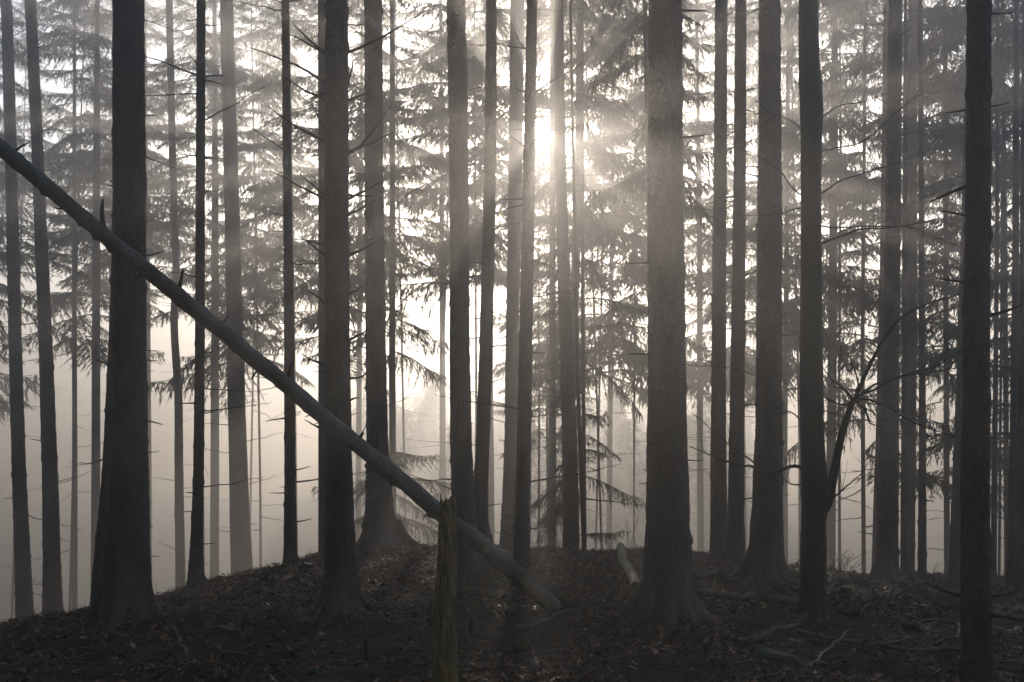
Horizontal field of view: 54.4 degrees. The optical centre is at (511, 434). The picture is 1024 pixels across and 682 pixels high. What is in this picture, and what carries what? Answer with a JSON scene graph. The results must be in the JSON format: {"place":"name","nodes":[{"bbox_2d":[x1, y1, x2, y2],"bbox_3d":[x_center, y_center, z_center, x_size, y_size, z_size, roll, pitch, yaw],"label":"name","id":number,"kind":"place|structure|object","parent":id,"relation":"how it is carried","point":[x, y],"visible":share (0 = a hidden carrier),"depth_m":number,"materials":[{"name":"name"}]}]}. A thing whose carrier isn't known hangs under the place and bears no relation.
{"place":"outdoors","nodes":[
{"label":"outdoors","id":0,"kind":"place"},
{"bbox_2d":[0,528,1004,638],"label":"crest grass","id":1,"kind":"structure","parent":0,"point":[319,567],"depth_m":12.87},
{"bbox_2d":[0,0,1020,500],"label":"sky","id":2,"kind":"structure","parent":0,"point":[162,436],"materials":[{"name":"white"}]},
{"bbox_2d":[0,497,1023,681],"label":"ground","id":3,"kind":"structure","parent":0,"point":[163,562],"depth_m":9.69,"materials":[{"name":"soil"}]},
{"bbox_2d":[0,60,39,424],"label":"spruce tree","id":4,"kind":"object","parent":3,"relation":"on","point":[3,405],"visible":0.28,"depth_m":34.99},
{"bbox_2d":[0,5,71,410],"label":"spruce tree","id":5,"kind":"object","parent":3,"relation":"on","point":[23,62],"visible":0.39,"depth_m":30.91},
{"bbox_2d":[0,0,80,617],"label":"spruce tree","id":6,"kind":"object","parent":3,"relation":"on","point":[24,599],"visible":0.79,"depth_m":19.90,"materials":[{"name":"brown plant"}]},
{"bbox_2d":[0,0,99,614],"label":"spruce tree","id":7,"kind":"object","parent":3,"relation":"on","point":[52,592],"visible":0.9,"depth_m":17.91,"materials":[{"name":"brown plant"}]},
{"bbox_2d":[0,0,101,618],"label":"spruce tree","id":8,"kind":"object","parent":3,"relation":"on","point":[26,155],"visible":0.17,"depth_m":40.42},
{"bbox_2d":[0,0,112,610],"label":"spruce tree","id":9,"kind":"object","parent":3,"relation":"on","point":[72,18],"visible":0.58,"depth_m":29.94,"materials":[{"name":"plant"}]},
{"bbox_2d":[0,0,169,610],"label":"spruce tree","id":10,"kind":"object","parent":3,"relation":"on","point":[62,302],"visible":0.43,"depth_m":31.94,"materials":[{"name":"plant"}]},
{"bbox_2d":[37,0,155,591],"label":"spruce tree","id":11,"kind":"object","parent":3,"relation":"on","point":[96,38],"visible":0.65,"depth_m":27.93,"materials":[{"name":"plant"}]},
{"bbox_2d":[4,0,195,483],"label":"spruce tree","id":12,"kind":"object","parent":3,"relation":"on","point":[52,234],"visible":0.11,"depth_m":38.01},
{"bbox_2d":[66,0,170,633],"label":"spruce tree","id":13,"kind":"object","parent":3,"relation":"on","point":[125,591],"visible":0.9,"depth_m":9.26,"materials":[{"name":"brown plant"}]},
{"bbox_2d":[109,630,130,642],"bbox_3d":[-3.342,1.753,8.492,0.160,0.173,0.150,0,0,-45],"label":"stone","id":14,"kind":"object","parent":3,"relation":"on","point":[115,635],"visible":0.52,"depth_m":8.46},
{"bbox_2d":[78,20,182,604],"bbox_3d":[-4.229,-8.194,11.617,6.729,21.316,7.165,0,0,35],"label":"spruce tree","id":15,"kind":"object","parent":3,"relation":"on","point":[100,535],"visible":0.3,"depth_m":11.27,"materials":[{"name":"brown plant"}]},
{"bbox_2d":[44,0,221,586],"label":"spruce tree","id":16,"kind":"object","parent":3,"relation":"on","point":[158,243],"visible":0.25,"depth_m":36.62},
{"bbox_2d":[100,0,194,547],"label":"spruce tree","id":17,"kind":"object","parent":3,"relation":"on","point":[148,347],"visible":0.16,"depth_m":37.92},
{"bbox_2d":[123,626,193,660],"bbox_3d":[-2.871,1.638,7.936,0.509,0.164,1.381,0,0,-25],"label":"fallen branch","id":18,"kind":"object","parent":3,"relation":"on","point":[178,641],"visible":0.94,"depth_m":7.73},
{"bbox_2d":[145,0,214,589],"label":"spruce tree","id":19,"kind":"object","parent":3,"relation":"on","point":[180,571],"visible":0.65,"depth_m":25.92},
{"bbox_2d":[110,0,271,586],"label":"spruce tree","id":20,"kind":"object","parent":3,"relation":"on","point":[196,558],"visible":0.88,"depth_m":12.54,"materials":[{"name":"brown plant"}]},
{"bbox_2d":[106,0,282,573],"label":"spruce tree","id":21,"kind":"object","parent":3,"relation":"on","point":[184,222],"visible":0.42,"depth_m":33.27,"materials":[{"name":"plant"}]},
{"bbox_2d":[153,0,263,577],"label":"spruce tree","id":22,"kind":"object","parent":3,"relation":"on","point":[214,503],"visible":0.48,"depth_m":32.92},
{"bbox_2d":[213,625,238,635],"bbox_3d":[-2.411,1.678,8.387,0.193,0.151,0.160,0,0,-42],"label":"stone","id":23,"kind":"object","parent":3,"relation":"on","point":[224,630],"visible":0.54,"depth_m":8.35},
{"bbox_2d":[181,0,282,574],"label":"spruce tree","id":24,"kind":"object","parent":3,"relation":"on","point":[240,535],"visible":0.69,"depth_m":23.84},
{"bbox_2d":[148,0,317,567],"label":"spruce tree","id":25,"kind":"object","parent":3,"relation":"on","point":[256,239],"visible":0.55,"depth_m":31.63,"materials":[{"name":"plant"}]},
{"bbox_2d":[215,635,295,658],"bbox_3d":[-2.012,1.576,7.502,0.916,0.219,0.252,0,0,35],"label":"fallen branch","id":26,"kind":"object","parent":3,"relation":"on","point":[218,648],"visible":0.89,"depth_m":7.40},
{"bbox_2d":[205,0,306,522],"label":"spruce tree","id":27,"kind":"object","parent":3,"relation":"on","point":[258,71],"visible":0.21,"depth_m":40.38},
{"bbox_2d":[216,0,317,552],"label":"spruce tree","id":28,"kind":"object","parent":3,"relation":"on","point":[275,23],"visible":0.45,"depth_m":31.88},
{"bbox_2d":[205,0,363,439],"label":"spruce tree","id":29,"kind":"object","parent":3,"relation":"on","point":[269,277],"visible":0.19,"depth_m":34.77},
{"bbox_2d":[0,137,577,612],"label":"fallen log","id":30,"kind":"object","parent":3,"relation":"on","point":[330,423],"visible":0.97,"depth_m":7.85,"materials":[{"name":"wood"}]},
{"bbox_2d":[222,0,361,563],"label":"spruce tree","id":31,"kind":"object","parent":3,"relation":"on","point":[290,553],"visible":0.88,"depth_m":13.52,"materials":[{"name":"brown plant"}]},
{"bbox_2d":[304,667,327,675],"bbox_3d":[-1.294,1.583,6.600,0.146,0.080,0.116,0,0,29],"label":"moss cushion","id":32,"kind":"object","parent":3,"relation":"on","point":[317,671],"visible":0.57,"depth_m":6.57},
{"bbox_2d":[272,0,363,551],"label":"spruce tree","id":33,"kind":"object","parent":3,"relation":"on","point":[321,231],"visible":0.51,"depth_m":15.15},
{"bbox_2d":[249,0,427,617],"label":"spruce tree","id":34,"kind":"object","parent":3,"relation":"on","point":[341,592],"visible":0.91,"depth_m":9.09,"materials":[{"name":"brown plant"}]},
{"bbox_2d":[239,0,449,529],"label":"spruce tree","id":35,"kind":"object","parent":3,"relation":"on","point":[355,280],"visible":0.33,"depth_m":27.66,"materials":[{"name":"plant"}]},
{"bbox_2d":[297,2,430,541],"bbox_3d":[-5.186,-3.916,34.182,3.952,29.869,4.023,0,0,-43],"label":"spruce tree","id":36,"kind":"object","parent":3,"relation":"on","point":[358,432],"visible":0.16,"depth_m":33.94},
{"bbox_2d":[306,0,435,550],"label":"spruce tree","id":37,"kind":"object","parent":3,"relation":"on","point":[381,521],"visible":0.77,"depth_m":14.34,"materials":[{"name":"brown plant"}]},
{"bbox_2d":[301,0,450,544],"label":"spruce tree","id":38,"kind":"object","parent":3,"relation":"on","point":[392,359],"visible":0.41,"depth_m":21.94,"materials":[{"name":"plant"}]},
{"bbox_2d":[280,0,504,524],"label":"spruce tree","id":39,"kind":"object","parent":3,"relation":"on","point":[428,247],"visible":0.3,"depth_m":30.56,"materials":[{"name":"plant"}]},
{"bbox_2d":[383,0,484,499],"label":"spruce tree","id":40,"kind":"object","parent":3,"relation":"on","point":[442,393],"visible":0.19,"depth_m":33.89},
{"bbox_2d":[432,494,457,681],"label":"wooden post","id":41,"kind":"object","parent":3,"relation":"on","point":[444,639],"visible":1,"depth_m":5.95,"materials":[{"name":"brown wood"}]},
{"bbox_2d":[395,0,505,501],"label":"spruce tree","id":42,"kind":"object","parent":3,"relation":"on","point":[445,221],"visible":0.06,"depth_m":37.94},
{"bbox_2d":[438,0,486,570],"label":"spruce tree","id":43,"kind":"object","parent":3,"relation":"on","point":[462,476],"visible":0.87,"depth_m":12.37,"materials":[{"name":"brown plant"}]},
{"bbox_2d":[407,0,531,558],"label":"spruce tree","id":44,"kind":"object","parent":3,"relation":"on","point":[482,443],"visible":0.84,"depth_m":12.94,"materials":[{"name":"brown plant"}]},
{"bbox_2d":[360,0,586,538],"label":"spruce tree","id":45,"kind":"object","parent":3,"relation":"on","point":[474,77],"visible":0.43,"depth_m":26.30,"materials":[{"name":"plant"}]},
{"bbox_2d":[419,0,552,543],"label":"spruce tree","id":46,"kind":"object","parent":3,"relation":"on","point":[491,488],"visible":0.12,"depth_m":28.89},
{"bbox_2d":[425,0,570,361],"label":"spruce tree","id":47,"kind":"object","parent":3,"relation":"on","point":[500,83],"visible":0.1,"depth_m":33.71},
{"bbox_2d":[470,0,536,549],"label":"spruce tree","id":48,"kind":"object","parent":3,"relation":"on","point":[515,170],"visible":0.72,"depth_m":19.88,"materials":[{"name":"brown plant"}]},
{"bbox_2d":[439,0,619,585],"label":"spruce tree","id":49,"kind":"object","parent":3,"relation":"on","point":[521,536],"visible":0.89,"depth_m":10.99,"materials":[{"name":"brown plant"}]},
{"bbox_2d":[473,161,597,546],"bbox_3d":[0.756,0.648,29.008,3.738,17.397,3.755,0,0,0],"label":"spruce tree","id":50,"kind":"object","parent":3,"relation":"on","point":[544,301],"visible":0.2,"depth_m":28.97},
{"bbox_2d":[513,605,571,630],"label":"fallen branch","id":51,"kind":"object","parent":3,"relation":"on","point":[533,624],"visible":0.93,"depth_m":8.70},
{"bbox_2d":[493,158,600,545],"bbox_3d":[1.189,0.664,34.919,3.943,20.858,3.962,0,0,0],"label":"spruce tree","id":52,"kind":"object","parent":3,"relation":"on","point":[500,392],"visible":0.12,"depth_m":34.97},
{"bbox_2d":[351,337,755,551],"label":"valley forest","id":53,"kind":"object","parent":3,"relation":"on","point":[425,427],"visible":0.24,"depth_m":61.44,"materials":[{"name":"plant"}]},
{"bbox_2d":[497,0,619,545],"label":"spruce tree","id":54,"kind":"object","parent":3,"relation":"on","point":[552,417],"visible":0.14,"depth_m":28.91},
{"bbox_2d":[500,0,646,548],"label":"spruce tree","id":55,"kind":"object","parent":3,"relation":"on","point":[570,509],"visible":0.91,"depth_m":15.52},
{"bbox_2d":[534,4,614,446],"bbox_3d":[1.412,-6.155,22.013,1.885,24.889,1.765,0,0,14],"label":"spruce tree","id":56,"kind":"object","parent":3,"relation":"on","point":[578,111],"visible":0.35,"depth_m":21.92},
{"bbox_2d":[519,0,647,547],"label":"spruce tree","id":57,"kind":"object","parent":3,"relation":"on","point":[555,511],"visible":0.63,"depth_m":19.95,"materials":[{"name":"plant"}]},
{"bbox_2d":[531,0,645,549],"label":"spruce tree","id":58,"kind":"object","parent":3,"relation":"on","point":[581,476],"visible":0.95,"depth_m":15.28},
{"bbox_2d":[468,0,733,548],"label":"spruce tree","id":59,"kind":"object","parent":3,"relation":"on","point":[543,99],"visible":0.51,"depth_m":24.99,"materials":[{"name":"plant"}]},
{"bbox_2d":[477,0,729,550],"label":"spruce tree","id":60,"kind":"object","parent":3,"relation":"on","point":[641,364],"visible":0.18,"depth_m":30.30,"materials":[{"name":"plant"}]},
{"bbox_2d":[566,7,647,550],"bbox_3d":[3.563,-3.736,35.919,4.296,30.228,4.373,0,0,14],"label":"spruce tree","id":61,"kind":"object","parent":3,"relation":"on","point":[609,473],"visible":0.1,"depth_m":35.95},
{"bbox_2d":[616,543,640,590],"bbox_3d":[1.517,1.633,12.475,0.305,0.227,4.170,0,0,4],"label":"fallen log","id":62,"kind":"object","parent":3,"relation":"on","point":[629,571],"visible":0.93,"depth_m":11.72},
{"bbox_2d":[532,0,731,547],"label":"spruce tree","id":63,"kind":"object","parent":3,"relation":"on","point":[637,275],"visible":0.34,"depth_m":27.77,"materials":[{"name":"plant"}]},
{"bbox_2d":[587,0,712,470],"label":"spruce tree","id":64,"kind":"object","parent":3,"relation":"on","point":[609,194],"visible":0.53,"depth_m":15.04,"materials":[{"name":"green plant"}]},
{"bbox_2d":[604,0,715,628],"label":"spruce tree","id":65,"kind":"object","parent":3,"relation":"on","point":[665,593],"visible":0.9,"depth_m":8.61,"materials":[{"name":"brown plant"}]},
{"bbox_2d":[579,0,783,476],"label":"spruce tree","id":66,"kind":"object","parent":3,"relation":"on","point":[690,250],"visible":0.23,"depth_m":30.50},
{"bbox_2d":[693,565,737,579],"bbox_3d":[2.500,1.648,11.984,0.107,0.086,1.366,0,0,34],"label":"fallen log","id":67,"kind":"object","parent":3,"relation":"on","point":[705,575],"visible":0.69,"depth_m":11.70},
{"bbox_2d":[683,0,755,550],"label":"spruce tree","id":68,"kind":"object","parent":3,"relation":"on","point":[700,516],"visible":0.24,"depth_m":32.90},
{"bbox_2d":[685,0,755,554],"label":"spruce tree","id":69,"kind":"object","parent":3,"relation":"on","point":[718,503],"visible":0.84,"depth_m":14.41,"materials":[{"name":"brown plant"}]},
{"bbox_2d":[705,582,759,615],"bbox_3d":[1.937,1.516,9.319,0.725,0.302,0.326,0,0,33],"label":"fallen branch","id":70,"kind":"object","parent":3,"relation":"on","point":[710,609],"visible":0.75,"depth_m":9.26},
{"bbox_2d":[686,0,790,562],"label":"spruce tree","id":71,"kind":"object","parent":3,"relation":"on","point":[735,545],"visible":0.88,"depth_m":13.03,"materials":[{"name":"brown plant"}]},
{"bbox_2d":[632,0,854,551],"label":"spruce tree","id":72,"kind":"object","parent":3,"relation":"on","point":[707,316],"visible":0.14,"depth_m":33.31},
{"bbox_2d":[468,569,1022,622],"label":"herb cover","id":73,"kind":"object","parent":3,"relation":"on","point":[950,600],"visible":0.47,"depth_m":10.80,"materials":[{"name":"green plant"}]},
{"bbox_2d":[696,589,797,606],"bbox_3d":[2.507,1.727,10.477,1.131,0.164,0.125,0,0,16],"label":"fallen log","id":74,"kind":"object","parent":3,"relation":"on","point":[769,597],"visible":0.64,"depth_m":10.46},
{"bbox_2d":[702,0,823,305],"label":"spruce tree","id":75,"kind":"object","parent":3,"relation":"on","point":[731,63],"visible":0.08,"depth_m":37.97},
{"bbox_2d":[724,623,802,668],"bbox_3d":[1.765,1.548,7.193,0.629,0.291,0.359,0,0,-33],"label":"fallen branch","id":76,"kind":"object","parent":3,"relation":"on","point":[744,661],"visible":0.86,"depth_m":7.12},
{"bbox_2d":[731,0,798,585],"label":"spruce tree","id":77,"kind":"object","parent":3,"relation":"on","point":[764,555],"visible":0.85,"depth_m":11.83,"materials":[{"name":"brown plant"}]},
{"bbox_2d":[733,612,809,644],"bbox_3d":[2.325,1.629,8.416,0.443,0.111,1.403,0,0,33],"label":"fallen branch","id":78,"kind":"object","parent":3,"relation":"on","point":[736,640],"visible":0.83,"depth_m":8.21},
{"bbox_2d":[749,647,799,665],"bbox_3d":[1.926,1.657,7.345,0.402,0.164,0.320,0,0,0],"label":"mossy stone","id":79,"kind":"object","parent":3,"relation":"on","point":[767,653],"visible":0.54,"depth_m":7.23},
{"bbox_2d":[751,604,826,626],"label":"fallen branch","id":80,"kind":"object","parent":3,"relation":"on","point":[761,624],"visible":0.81,"depth_m":8.45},
{"bbox_2d":[711,0,877,562],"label":"spruce tree","id":81,"kind":"object","parent":3,"relation":"on","point":[792,50],"visible":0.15,"depth_m":28.95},
{"bbox_2d":[685,0,918,564],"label":"spruce tree","id":82,"kind":"object","parent":3,"relation":"on","point":[750,282],"visible":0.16,"depth_m":28.92,"materials":[{"name":"plant"}]},
{"bbox_2d":[633,0,1007,620],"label":"spruce tree","id":83,"kind":"object","parent":3,"relation":"on","point":[818,484],"visible":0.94,"depth_m":8.92,"materials":[{"name":"brown plant"}]},
{"bbox_2d":[785,0,882,569],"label":"spruce tree","id":84,"kind":"object","parent":3,"relation":"on","point":[831,515],"visible":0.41,"depth_m":26.93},
{"bbox_2d":[807,620,862,667],"bbox_3d":[2.640,1.548,7.811,0.314,0.302,1.538,0,0,28],"label":"fallen branch","id":85,"kind":"object","parent":3,"relation":"on","point":[825,651],"visible":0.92,"depth_m":7.59,"materials":[{"name":"wood"}]},
{"bbox_2d":[746,0,936,566],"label":"spruce tree","id":86,"kind":"object","parent":3,"relation":"on","point":[829,67],"visible":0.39,"depth_m":26.51,"materials":[{"name":"plant"}]},
{"bbox_2d":[829,607,859,618],"bbox_3d":[3.254,1.776,9.946,0.451,0.137,0.138,0,0,-9],"label":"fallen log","id":87,"kind":"object","parent":3,"relation":"on","point":[854,613],"visible":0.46,"depth_m":9.93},
{"bbox_2d":[810,638,881,652],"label":"fallen branch","id":88,"kind":"object","parent":3,"relation":"on","point":[830,642],"visible":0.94,"depth_m":7.98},
{"bbox_2d":[827,547,870,572],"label":"bare shrub","id":89,"kind":"object","parent":3,"relation":"on","point":[842,563],"visible":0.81,"depth_m":14.30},
{"bbox_2d":[797,605,958,652],"bbox_3d":[3.045,1.601,8.262,1.369,0.344,0.333,0,0,0],"label":"fallen branch","id":90,"kind":"object","parent":3,"relation":"on","point":[847,641],"visible":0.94,"depth_m":8.14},
{"bbox_2d":[826,0,939,566],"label":"spruce tree","id":91,"kind":"object","parent":3,"relation":"on","point":[883,175],"visible":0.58,"depth_m":16.46,"materials":[{"name":"brown plant"}]},
{"bbox_2d":[782,0,990,572],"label":"spruce tree","id":92,"kind":"object","parent":3,"relation":"on","point":[841,164],"visible":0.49,"depth_m":22.95,"materials":[{"name":"plant"}]},
{"bbox_2d":[865,0,919,582],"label":"spruce tree","id":93,"kind":"object","parent":3,"relation":"on","point":[885,565],"visible":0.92,"depth_m":13.36,"materials":[{"name":"brown plant"}]},
{"bbox_2d":[782,0,1011,409],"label":"spruce tree","id":94,"kind":"object","parent":3,"relation":"on","point":[870,128],"visible":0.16,"depth_m":26.17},
{"bbox_2d":[843,0,965,570],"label":"spruce tree","id":95,"kind":"object","parent":3,"relation":"on","point":[912,242],"visible":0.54,"depth_m":20.93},
{"bbox_2d":[863,0,954,570],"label":"spruce tree","id":96,"kind":"object","parent":3,"relation":"on","point":[904,479],"visible":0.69,"depth_m":15.77,"materials":[{"name":"brown plant"}]},
{"bbox_2d":[861,0,961,574],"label":"spruce tree","id":97,"kind":"object","parent":3,"relation":"on","point":[922,532],"visible":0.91,"depth_m":15.45,"materials":[{"name":"brown plant"}]},
{"bbox_2d":[902,623,920,633],"bbox_3d":[3.704,1.851,9.213,0.252,0.227,0.267,0,0,0],"label":"stone","id":98,"kind":"object","parent":3,"relation":"on","point":[914,628],"visible":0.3,"depth_m":9.16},
{"bbox_2d":[841,0,1012,571],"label":"spruce tree","id":99,"kind":"object","parent":3,"relation":"on","point":[945,253],"visible":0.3,"depth_m":23.94,"materials":[{"name":"plant"}]},
{"bbox_2d":[907,606,959,624],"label":"fallen branch","id":100,"kind":"object","parent":3,"relation":"on","point":[930,620],"visible":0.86,"depth_m":9.69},
{"bbox_2d":[862,0,1021,575],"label":"spruce tree","id":101,"kind":"object","parent":3,"relation":"on","point":[932,188],"visible":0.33,"depth_m":22.82,"materials":[{"name":"plant"}]},
{"bbox_2d":[866,0,1021,574],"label":"spruce tree","id":102,"kind":"object","parent":3,"relation":"on","point":[1005,374],"visible":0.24,"depth_m":22.95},
{"bbox_2d":[866,0,1021,282],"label":"spruce tree","id":103,"kind":"object","parent":3,"relation":"on","point":[941,170],"visible":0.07,"depth_m":28.75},
{"bbox_2d":[899,1,1021,471],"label":"spruce tree","id":104,"kind":"object","parent":3,"relation":"on","point":[1007,283],"visible":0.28,"depth_m":20.37,"materials":[{"name":"plant"}]},
{"bbox_2d":[901,0,1021,582],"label":"spruce tree","id":105,"kind":"object","parent":3,"relation":"on","point":[954,560],"visible":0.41,"depth_m":14.74,"materials":[{"name":"brown plant"}]},
{"bbox_2d":[926,84,1019,487],"bbox_3d":[14.202,-7.277,25.294,4.923,23.146,6.031,0,0,-43],"label":"spruce tree","id":106,"kind":"object","parent":3,"relation":"on","point":[953,419],"visible":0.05,"depth_m":25.37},
{"bbox_2d":[924,0,1023,681],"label":"spruce tree","id":107,"kind":"object","parent":3,"relation":"on","point":[976,662],"visible":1,"depth_m":5.25,"materials":[{"name":"brown plant"}]},
{"bbox_2d":[932,640,1023,652],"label":"fallen branch","id":108,"kind":"object","parent":3,"relation":"on","point":[936,650],"visible":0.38,"depth_m":8.08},
{"bbox_2d":[934,609,1021,645],"bbox_3d":[4.087,1.670,8.589,0.472,0.273,1.176,0,0,42],"label":"fallen branch","id":109,"kind":"object","parent":3,"relation":"on","point":[937,642],"visible":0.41,"depth_m":8.46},
{"bbox_2d":[938,0,1020,585],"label":"spruce tree","id":110,"kind":"object","parent":3,"relation":"on","point":[1010,528],"visible":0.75,"depth_m":13.72,"materials":[{"name":"brown plant"}]},
{"bbox_2d":[952,0,1021,574],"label":"spruce tree","id":111,"kind":"object","parent":3,"relation":"on","point":[994,481],"visible":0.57,"depth_m":17.47,"materials":[{"name":"brown plant"}]},
{"bbox_2d":[990,0,1023,593],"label":"spruce tree","id":112,"kind":"object","parent":3,"relation":"on","point":[1018,579],"visible":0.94,"depth_m":13.02,"materials":[{"name":"brown plant"}]},
{"bbox_2d":[993,625,1021,634],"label":"fallen branch","id":113,"kind":"object","parent":3,"relation":"on","point":[1016,629],"visible":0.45,"depth_m":9.13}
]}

